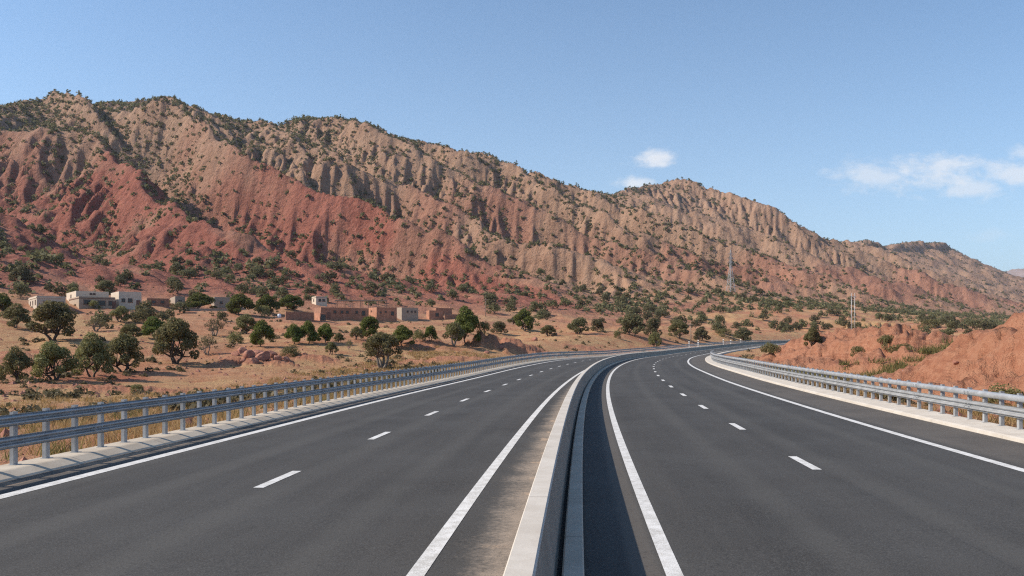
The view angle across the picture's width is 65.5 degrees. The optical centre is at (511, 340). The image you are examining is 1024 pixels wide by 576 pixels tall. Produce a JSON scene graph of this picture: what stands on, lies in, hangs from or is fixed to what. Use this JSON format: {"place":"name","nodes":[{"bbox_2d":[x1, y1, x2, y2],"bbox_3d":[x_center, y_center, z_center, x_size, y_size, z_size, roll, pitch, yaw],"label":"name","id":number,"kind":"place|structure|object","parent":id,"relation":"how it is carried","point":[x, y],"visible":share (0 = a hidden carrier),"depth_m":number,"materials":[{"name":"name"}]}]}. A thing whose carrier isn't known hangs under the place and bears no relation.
{"place":"outdoors","nodes":[
{"label":"outdoors","id":0,"kind":"place"},
{"bbox_2d":[0,343,1023,575],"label":"road","id":1,"kind":"structure","parent":0,"point":[351,498],"depth_m":12.50,"materials":[{"name":"asphalt"}]},
{"bbox_2d":[0,345,713,481],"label":"kerb","id":2,"kind":"structure","parent":1,"relation":"on","point":[25,468],"depth_m":19.78,"materials":[{"name":"concrete"}]},
{"bbox_2d":[0,340,787,464],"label":"guardrail","id":3,"kind":"object","parent":2,"relation":"on","point":[14,440],"visible":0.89,"depth_m":21.91,"materials":[{"name":"metal"}]},
{"bbox_2d":[0,343,1023,575],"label":"road markings","id":4,"kind":"object","parent":1,"relation":"on","point":[432,551],"visible":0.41,"depth_m":14.10,"materials":[{"name":"paint"}]},
{"bbox_2d":[503,340,789,575],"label":"median wall","id":5,"kind":"structure","parent":1,"relation":"on","point":[548,540],"depth_m":9.78,"materials":[{"name":"concrete"}]},
{"bbox_2d":[705,344,1023,442],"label":"kerb","id":6,"kind":"structure","parent":1,"relation":"on","point":[992,429],"depth_m":25.99,"materials":[{"name":"concrete"}]},
{"bbox_2d":[710,350,1023,429],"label":"guardrail","id":7,"kind":"object","parent":6,"relation":"on","point":[985,407],"visible":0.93,"depth_m":27.07,"materials":[{"name":"metal"}]},
{"bbox_2d":[0,90,1023,313],"bbox_3d":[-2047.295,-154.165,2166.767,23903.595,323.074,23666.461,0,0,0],"label":"hills","id":8,"kind":"structure","parent":0,"point":[575,260],"depth_m":681.52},
{"bbox_2d":[170,261,184,270],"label":"round tree","id":9,"kind":"object","parent":8,"relation":"on","point":[176,266],"visible":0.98,"depth_m":327.88,"materials":[{"name":"green plant"}]},
{"bbox_2d":[0,89,1023,318],"bbox_3d":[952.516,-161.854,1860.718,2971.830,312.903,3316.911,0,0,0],"label":"scrub","id":10,"kind":"object","parent":8,"relation":"on","point":[226,269],"visible":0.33,"depth_m":608.70,"materials":[{"name":"green plant"}]},
{"bbox_2d":[0,252,1023,464],"bbox_3d":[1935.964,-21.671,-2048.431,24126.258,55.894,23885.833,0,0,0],"label":"ground","id":11,"kind":"structure","parent":0,"point":[986,358],"depth_m":134.78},
{"bbox_2d":[0,292,13,310],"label":"leafy tree","id":12,"kind":"object","parent":11,"relation":"on","point":[5,303],"visible":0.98,"depth_m":181.86,"materials":[{"name":"green plant"}]},
{"bbox_2d":[0,303,31,327],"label":"olive tree","id":13,"kind":"object","parent":11,"relation":"on","point":[15,315],"visible":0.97,"depth_m":124.44,"materials":[{"name":"green plant"}]},
{"bbox_2d":[0,345,34,380],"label":"olive tree","id":14,"kind":"object","parent":11,"relation":"on","point":[14,358],"visible":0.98,"depth_m":66.89,"materials":[{"name":"green plant"}]},
{"bbox_2d":[8,282,29,297],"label":"round tree","id":15,"kind":"object","parent":11,"relation":"on","point":[19,290],"visible":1,"depth_m":203.08,"materials":[{"name":"green plant"}]},
{"bbox_2d":[8,264,35,281],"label":"round tree","id":16,"kind":"object","parent":11,"relation":"on","point":[22,271],"visible":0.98,"depth_m":237.68,"materials":[{"name":"green plant"}]},
{"bbox_2d":[28,296,65,308],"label":"house","id":17,"kind":"structure","parent":11,"relation":"on","point":[34,301],"depth_m":190.16,"materials":[{"name":"white concrete"}]},
{"bbox_2d":[25,300,77,340],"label":"olive tree","id":18,"kind":"object","parent":11,"relation":"on","point":[53,315],"visible":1,"depth_m":108.21,"materials":[{"name":"green plant"}]},
{"bbox_2d":[30,340,81,379],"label":"olive tree","id":19,"kind":"object","parent":11,"relation":"on","point":[54,352],"visible":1,"depth_m":69.84,"materials":[{"name":"green plant"}]},
{"bbox_2d":[51,284,67,295],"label":"round tree","id":20,"kind":"object","parent":11,"relation":"on","point":[60,288],"visible":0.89,"depth_m":220.14,"materials":[{"name":"green plant"}]},
{"bbox_2d":[66,291,108,300],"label":"house","id":21,"kind":"structure","parent":11,"relation":"on","point":[73,294],"depth_m":205.09,"materials":[{"name":"paint"}]},
{"bbox_2d":[69,296,115,308],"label":"house","id":22,"kind":"structure","parent":11,"relation":"on","point":[81,302],"depth_m":200.28,"materials":[{"name":"paint"}]},
{"bbox_2d":[72,331,113,376],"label":"olive tree","id":23,"kind":"object","parent":11,"relation":"on","point":[96,349],"visible":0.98,"depth_m":74.84,"materials":[{"name":"green plant"}]},
{"bbox_2d":[84,317,107,331],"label":"sparse tree","id":24,"kind":"object","parent":11,"relation":"on","point":[100,323],"visible":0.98,"depth_m":125.65,"materials":[{"name":"green plant"}]},
{"bbox_2d":[91,309,113,328],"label":"round tree","id":25,"kind":"object","parent":11,"relation":"on","point":[104,315],"visible":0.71,"depth_m":141.14,"materials":[{"name":"green plant"}]},
{"bbox_2d":[97,280,117,291],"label":"round tree","id":26,"kind":"object","parent":11,"relation":"on","point":[106,284],"visible":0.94,"depth_m":244.03,"materials":[{"name":"green plant"}]},
{"bbox_2d":[108,306,130,321],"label":"olive tree","id":27,"kind":"object","parent":11,"relation":"on","point":[118,312],"visible":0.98,"depth_m":158.87,"materials":[{"name":"green plant"}]},
{"bbox_2d":[107,332,144,371],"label":"olive tree","id":28,"kind":"object","parent":11,"relation":"on","point":[122,343],"visible":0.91,"depth_m":81.00,"materials":[{"name":"green plant"}]},
{"bbox_2d":[111,291,140,309],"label":"house","id":29,"kind":"structure","parent":11,"relation":"on","point":[129,300],"depth_m":208.51,"materials":[{"name":"white concrete"}]},
{"bbox_2d":[119,323,142,336],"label":"olive tree","id":30,"kind":"object","parent":11,"relation":"on","point":[131,328],"visible":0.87,"depth_m":115.51,"materials":[{"name":"green plant"}]},
{"bbox_2d":[130,308,149,322],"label":"bush","id":31,"kind":"object","parent":11,"relation":"on","point":[140,315],"visible":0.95,"depth_m":159.75,"materials":[{"name":"green plant"}]},
{"bbox_2d":[141,316,164,335],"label":"leafy tree","id":32,"kind":"object","parent":11,"relation":"on","point":[151,325],"visible":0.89,"depth_m":121.57,"materials":[{"name":"green plant"}]},
{"bbox_2d":[142,298,168,308],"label":"house","id":33,"kind":"structure","parent":11,"relation":"on","point":[160,302],"depth_m":224.74,"materials":[{"name":"concrete"}]},
{"bbox_2d":[155,311,170,320],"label":"round tree","id":34,"kind":"object","parent":11,"relation":"on","point":[161,315],"visible":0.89,"depth_m":172.82,"materials":[{"name":"green plant"}]},
{"bbox_2d":[166,281,183,293],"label":"round tree","id":35,"kind":"object","parent":11,"relation":"on","point":[176,286],"visible":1,"depth_m":256.25,"materials":[{"name":"green plant"}]},
{"bbox_2d":[152,316,199,364],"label":"olive tree","id":36,"kind":"object","parent":11,"relation":"on","point":[171,329],"visible":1,"depth_m":92.10,"materials":[{"name":"green plant"}]},
{"bbox_2d":[170,296,184,305],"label":"house","id":37,"kind":"structure","parent":11,"relation":"on","point":[175,299],"depth_m":236.27,"materials":[{"name":"white concrete"}]},
{"bbox_2d":[171,301,189,312],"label":"round tree","id":38,"kind":"object","parent":11,"relation":"on","point":[181,306],"visible":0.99,"depth_m":212.99,"materials":[{"name":"green plant"}]},
{"bbox_2d":[179,267,198,278],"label":"round tree","id":39,"kind":"object","parent":11,"relation":"on","point":[190,272],"visible":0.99,"depth_m":316.90,"materials":[{"name":"green plant"}]},
{"bbox_2d":[185,292,217,308],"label":"leafy tree","id":40,"kind":"object","parent":11,"relation":"on","point":[198,300],"visible":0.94,"depth_m":234.30,"materials":[{"name":"green plant"}]},
{"bbox_2d":[186,307,226,310],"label":"yard wall","id":41,"kind":"structure","parent":11,"relation":"on","point":[213,309],"depth_m":220.35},
{"bbox_2d":[196,334,218,354],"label":"sparse tree","id":42,"kind":"object","parent":11,"relation":"on","point":[207,344],"visible":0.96,"depth_m":107.57,"materials":[{"name":"green plant"}]},
{"bbox_2d":[204,318,224,335],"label":"sparse tree","id":43,"kind":"object","parent":11,"relation":"on","point":[215,324],"visible":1,"depth_m":137.14,"materials":[{"name":"green plant"}]},
{"bbox_2d":[211,297,230,307],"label":"house","id":44,"kind":"structure","parent":11,"relation":"on","point":[221,301],"depth_m":245.19,"materials":[{"name":"white concrete"}]},
{"bbox_2d":[227,331,243,343],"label":"bush","id":45,"kind":"object","parent":11,"relation":"on","point":[237,337],"visible":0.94,"depth_m":122.98,"materials":[{"name":"green plant"}]},
{"bbox_2d":[225,293,256,314],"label":"leafy tree","id":46,"kind":"object","parent":11,"relation":"on","point":[235,302],"visible":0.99,"depth_m":213.15,"materials":[{"name":"green plant"}]},
{"bbox_2d":[234,283,248,293],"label":"round tree","id":47,"kind":"object","parent":11,"relation":"on","point":[241,286],"visible":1,"depth_m":288.32,"materials":[{"name":"green plant"}]},
{"bbox_2d":[233,314,257,333],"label":"olive tree","id":48,"kind":"object","parent":11,"relation":"on","point":[244,321],"visible":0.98,"depth_m":145.59,"materials":[{"name":"green plant"}]},
{"bbox_2d":[250,266,267,276],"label":"round tree","id":49,"kind":"object","parent":11,"relation":"on","point":[258,269],"visible":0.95,"depth_m":335.70,"materials":[{"name":"green plant"}]},
{"bbox_2d":[249,319,275,346],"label":"leafy tree","id":50,"kind":"object","parent":11,"relation":"on","point":[262,329],"visible":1,"depth_m":114.72,"materials":[{"name":"green plant"}]},
{"bbox_2d":[255,351,269,360],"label":"boulder","id":51,"kind":"object","parent":11,"relation":"on","point":[264,356],"visible":0.85,"depth_m":95.00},
{"bbox_2d":[256,305,270,316],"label":"bush","id":52,"kind":"object","parent":11,"relation":"on","point":[260,310],"visible":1,"depth_m":215.65,"materials":[{"name":"green plant"}]},
{"bbox_2d":[255,294,280,313],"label":"leafy tree","id":53,"kind":"object","parent":11,"relation":"on","point":[265,299],"visible":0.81,"depth_m":233.78,"materials":[{"name":"green plant"}]},
{"bbox_2d":[269,275,284,286],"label":"round tree","id":54,"kind":"object","parent":11,"relation":"on","point":[277,281],"visible":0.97,"depth_m":314.25,"materials":[{"name":"green plant"}]},
{"bbox_2d":[275,287,288,297],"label":"round tree","id":55,"kind":"object","parent":11,"relation":"on","point":[283,292],"visible":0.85,"depth_m":269.62,"materials":[{"name":"green plant"}]},
{"bbox_2d":[279,344,300,356],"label":"bush","id":56,"kind":"object","parent":11,"relation":"on","point":[292,351],"visible":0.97,"depth_m":102.48,"materials":[{"name":"green plant"}]},
{"bbox_2d":[278,294,304,310],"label":"leafy tree","id":57,"kind":"object","parent":11,"relation":"on","point":[287,301],"visible":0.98,"depth_m":244.38,"materials":[{"name":"green plant"}]},
{"bbox_2d":[284,323,303,343],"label":"leafy tree","id":58,"kind":"object","parent":11,"relation":"on","point":[293,330],"visible":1,"depth_m":118.60,"materials":[{"name":"green plant"}]},
{"bbox_2d":[285,311,313,319],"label":"yard wall","id":59,"kind":"structure","parent":11,"relation":"on","point":[296,315],"depth_m":211.14,"materials":[{"name":"brick"}]},
{"bbox_2d":[299,320,317,343],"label":"leafy tree","id":60,"kind":"object","parent":11,"relation":"on","point":[309,331],"visible":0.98,"depth_m":119.88,"materials":[{"name":"green plant"}]},
{"bbox_2d":[302,286,316,294],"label":"round tree","id":61,"kind":"object","parent":11,"relation":"on","point":[307,290],"visible":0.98,"depth_m":300.12,"materials":[{"name":"green plant"}]},
{"bbox_2d":[312,296,326,306],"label":"house","id":62,"kind":"structure","parent":11,"relation":"on","point":[320,300],"depth_m":270.56,"materials":[{"name":"paint"}]},
{"bbox_2d":[315,313,325,320],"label":"house","id":63,"kind":"structure","parent":11,"relation":"on","point":[320,316],"depth_m":214.90,"materials":[{"name":"concrete"}]},
{"bbox_2d":[317,323,333,342],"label":"leafy tree","id":64,"kind":"object","parent":11,"relation":"on","point":[325,333],"visible":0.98,"depth_m":121.90,"materials":[{"name":"green plant"}]},
{"bbox_2d":[322,270,338,281],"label":"round tree","id":65,"kind":"object","parent":11,"relation":"on","point":[327,274],"visible":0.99,"depth_m":345.22,"materials":[{"name":"green plant"}]},
{"bbox_2d":[325,342,338,354],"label":"olive tree","id":66,"kind":"object","parent":11,"relation":"on","point":[330,346],"visible":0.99,"depth_m":110.43,"materials":[{"name":"green plant"}]},
{"bbox_2d":[314,307,351,320],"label":"house","id":67,"kind":"structure","parent":11,"relation":"on","point":[335,314],"depth_m":233.69,"materials":[{"name":"ceramic"}]},
{"bbox_2d":[349,326,362,339],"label":"olive tree","id":68,"kind":"object","parent":11,"relation":"on","point":[356,331],"visible":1,"depth_m":128.91,"materials":[{"name":"green plant"}]},
{"bbox_2d":[352,308,368,320],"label":"house","id":69,"kind":"structure","parent":11,"relation":"on","point":[359,314],"depth_m":243.00,"materials":[{"name":"ceramic"}]},
{"bbox_2d":[359,315,378,336],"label":"leafy tree","id":70,"kind":"object","parent":11,"relation":"on","point":[370,322],"visible":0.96,"depth_m":132.53,"materials":[{"name":"green plant"}]},
{"bbox_2d":[363,281,379,290],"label":"round tree","id":71,"kind":"object","parent":11,"relation":"on","point":[373,285],"visible":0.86,"depth_m":339.94,"materials":[{"name":"green plant"}]},
{"bbox_2d":[362,331,402,368],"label":"olive tree","id":72,"kind":"object","parent":11,"relation":"on","point":[380,344],"visible":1,"depth_m":98.53,"materials":[{"name":"green plant"}]},
{"bbox_2d":[369,307,396,321],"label":"house","id":73,"kind":"structure","parent":11,"relation":"on","point":[383,314],"depth_m":249.40,"materials":[{"name":"paint"}]},
{"bbox_2d":[393,324,414,346],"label":"leafy tree","id":74,"kind":"object","parent":11,"relation":"on","point":[402,332],"visible":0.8,"depth_m":123.68,"materials":[{"name":"green plant"}]},
{"bbox_2d":[397,307,417,321],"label":"house","id":75,"kind":"structure","parent":11,"relation":"on","point":[407,313],"depth_m":270.11,"materials":[{"name":"white concrete"}]},
{"bbox_2d":[413,329,425,340],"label":"bush","id":76,"kind":"object","parent":11,"relation":"on","point":[419,335],"visible":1,"depth_m":127.72,"materials":[{"name":"green plant"}]},
{"bbox_2d":[424,325,438,340],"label":"leafy tree","id":77,"kind":"object","parent":11,"relation":"on","point":[431,330],"visible":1,"depth_m":128.76,"materials":[{"name":"green plant"}]},
{"bbox_2d":[426,310,442,319],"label":"house","id":78,"kind":"structure","parent":11,"relation":"on","point":[432,314],"depth_m":279.23,"materials":[{"name":"ceramic"}]},
{"bbox_2d":[432,308,451,314],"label":"house","id":79,"kind":"structure","parent":11,"relation":"on","point":[447,311],"depth_m":290.96,"materials":[{"name":"ceramic"}]},
{"bbox_2d":[442,322,465,345],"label":"olive tree","id":80,"kind":"object","parent":11,"relation":"on","point":[454,328],"visible":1,"depth_m":129.58,"materials":[{"name":"green plant"}]},
{"bbox_2d":[0,240,927,428],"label":"weeds","id":81,"kind":"object","parent":11,"relation":"on","point":[32,394],"visible":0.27,"depth_m":65.08,"materials":[{"name":"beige plant"}]},
{"bbox_2d":[453,305,480,343],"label":"leafy tree","id":82,"kind":"object","parent":11,"relation":"on","point":[467,320],"visible":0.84,"depth_m":133.29,"materials":[{"name":"green plant"}]},
{"bbox_2d":[477,321,490,334],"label":"bush","id":83,"kind":"object","parent":11,"relation":"on","point":[484,325],"visible":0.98,"depth_m":134.71,"materials":[{"name":"green plant"}]},
{"bbox_2d":[486,302,499,313],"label":"round tree","id":84,"kind":"object","parent":11,"relation":"on","point":[494,307],"visible":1,"depth_m":319.84,"materials":[{"name":"green plant"}]},
{"bbox_2d":[0,325,998,462],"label":"rubble","id":85,"kind":"object","parent":11,"relation":"on","point":[5,431],"visible":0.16,"depth_m":71.45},
{"bbox_2d":[490,321,508,333],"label":"round tree","id":86,"kind":"object","parent":11,"relation":"on","point":[499,326],"visible":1,"depth_m":206.86,"materials":[{"name":"green plant"}]},
{"bbox_2d":[504,302,516,311],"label":"round tree","id":87,"kind":"object","parent":11,"relation":"on","point":[509,305],"visible":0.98,"depth_m":340.00,"materials":[{"name":"green plant"}]},
{"bbox_2d":[1,236,1022,332],"bbox_3d":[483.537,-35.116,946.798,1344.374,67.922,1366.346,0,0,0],"label":"woodland","id":88,"kind":"object","parent":11,"relation":"on","point":[940,315],"visible":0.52,"depth_m":558.35,"materials":[{"name":"green plant"}]},
{"bbox_2d":[1,334,1023,460],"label":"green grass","id":89,"kind":"structure","parent":11,"relation":"on","point":[929,350],"depth_m":63.09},
{"bbox_2d":[513,308,533,330],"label":"leafy tree","id":90,"kind":"object","parent":11,"relation":"on","point":[523,314],"visible":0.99,"depth_m":227.66,"materials":[{"name":"green plant"}]},
{"bbox_2d":[529,300,543,311],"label":"round tree","id":91,"kind":"object","parent":11,"relation":"on","point":[535,306],"visible":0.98,"depth_m":348.74,"materials":[{"name":"green plant"}]},
{"bbox_2d":[540,325,555,335],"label":"olive tree","id":92,"kind":"object","parent":11,"relation":"on","point":[545,328],"visible":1,"depth_m":197.54,"materials":[{"name":"green plant"}]},
{"bbox_2d":[567,317,588,333],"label":"round tree","id":93,"kind":"object","parent":11,"relation":"on","point":[575,324],"visible":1,"depth_m":215.65,"materials":[{"name":"green plant"}]},
{"bbox_2d":[590,318,603,331],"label":"round tree","id":94,"kind":"object","parent":11,"relation":"on","point":[596,324],"visible":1,"depth_m":233.79,"materials":[{"name":"green plant"}]},
{"bbox_2d":[617,313,646,336],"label":"round tree","id":95,"kind":"object","parent":11,"relation":"on","point":[636,324],"visible":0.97,"depth_m":226.07,"materials":[{"name":"green plant"}]},
{"bbox_2d":[644,317,662,334],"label":"round tree","id":96,"kind":"object","parent":11,"relation":"on","point":[651,326],"visible":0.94,"depth_m":236.05,"materials":[{"name":"green plant"}]},
{"bbox_2d":[648,331,661,346],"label":"olive tree","id":97,"kind":"object","parent":11,"relation":"on","point":[653,336],"visible":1,"depth_m":211.81,"materials":[{"name":"green plant"}]},
{"bbox_2d":[668,319,688,338],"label":"olive tree","id":98,"kind":"object","parent":11,"relation":"on","point":[678,324],"visible":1,"depth_m":247.46,"materials":[{"name":"green plant"}]},
{"bbox_2d":[693,326,710,340],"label":"round tree","id":99,"kind":"object","parent":11,"relation":"on","point":[701,331],"visible":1,"depth_m":257.56,"materials":[{"name":"green plant"}]},
{"bbox_2d":[715,328,732,336],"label":"bush","id":100,"kind":"object","parent":11,"relation":"on","point":[721,331],"visible":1,"depth_m":283.72,"materials":[{"name":"green plant"}]},
{"bbox_2d":[726,250,734,291],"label":"lattice pylon","id":101,"kind":"object","parent":11,"relation":"on","point":[730,265],"visible":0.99,"depth_m":599.66,"materials":[{"name":"metal"}]},
{"bbox_2d":[732,327,752,341],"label":"round tree","id":102,"kind":"object","parent":11,"relation":"on","point":[741,333],"visible":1,"depth_m":278.81,"materials":[{"name":"green plant"}]},
{"bbox_2d":[759,342,780,353],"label":"bush","id":103,"kind":"object","parent":11,"relation":"on","point":[769,346],"visible":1,"depth_m":94.14,"materials":[{"name":"green plant"}]},
{"bbox_2d":[803,327,822,346],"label":"olive tree","id":104,"kind":"object","parent":11,"relation":"on","point":[812,335],"visible":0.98,"depth_m":88.41,"materials":[{"name":"green plant"}]},
{"bbox_2d":[877,334,893,349],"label":"bush","id":105,"kind":"object","parent":11,"relation":"on","point":[886,338],"visible":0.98,"depth_m":71.86,"materials":[{"name":"green plant"}]},
{"bbox_2d":[917,319,943,327],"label":"bush","id":106,"kind":"object","parent":11,"relation":"on","point":[934,322],"visible":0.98,"depth_m":417.05,"materials":[{"name":"green plant"}]},
{"bbox_2d":[980,383,1023,406],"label":"bush","id":107,"kind":"object","parent":11,"relation":"on","point":[1010,391],"visible":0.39,"depth_m":30.55,"materials":[{"name":"green plant"}]},
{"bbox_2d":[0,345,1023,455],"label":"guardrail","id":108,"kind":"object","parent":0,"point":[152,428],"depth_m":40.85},
{"bbox_2d":[0,0,1023,270],"label":"sky","id":109,"kind":"structure","parent":0,"point":[885,122],"materials":[{"name":"blue"}]},
{"bbox_2d":[1007,268,1023,277],"bbox_3d":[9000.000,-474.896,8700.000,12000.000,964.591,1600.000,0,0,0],"label":"distant mountains","id":110,"kind":"structure","parent":0,"point":[1017,272],"depth_m":9300.57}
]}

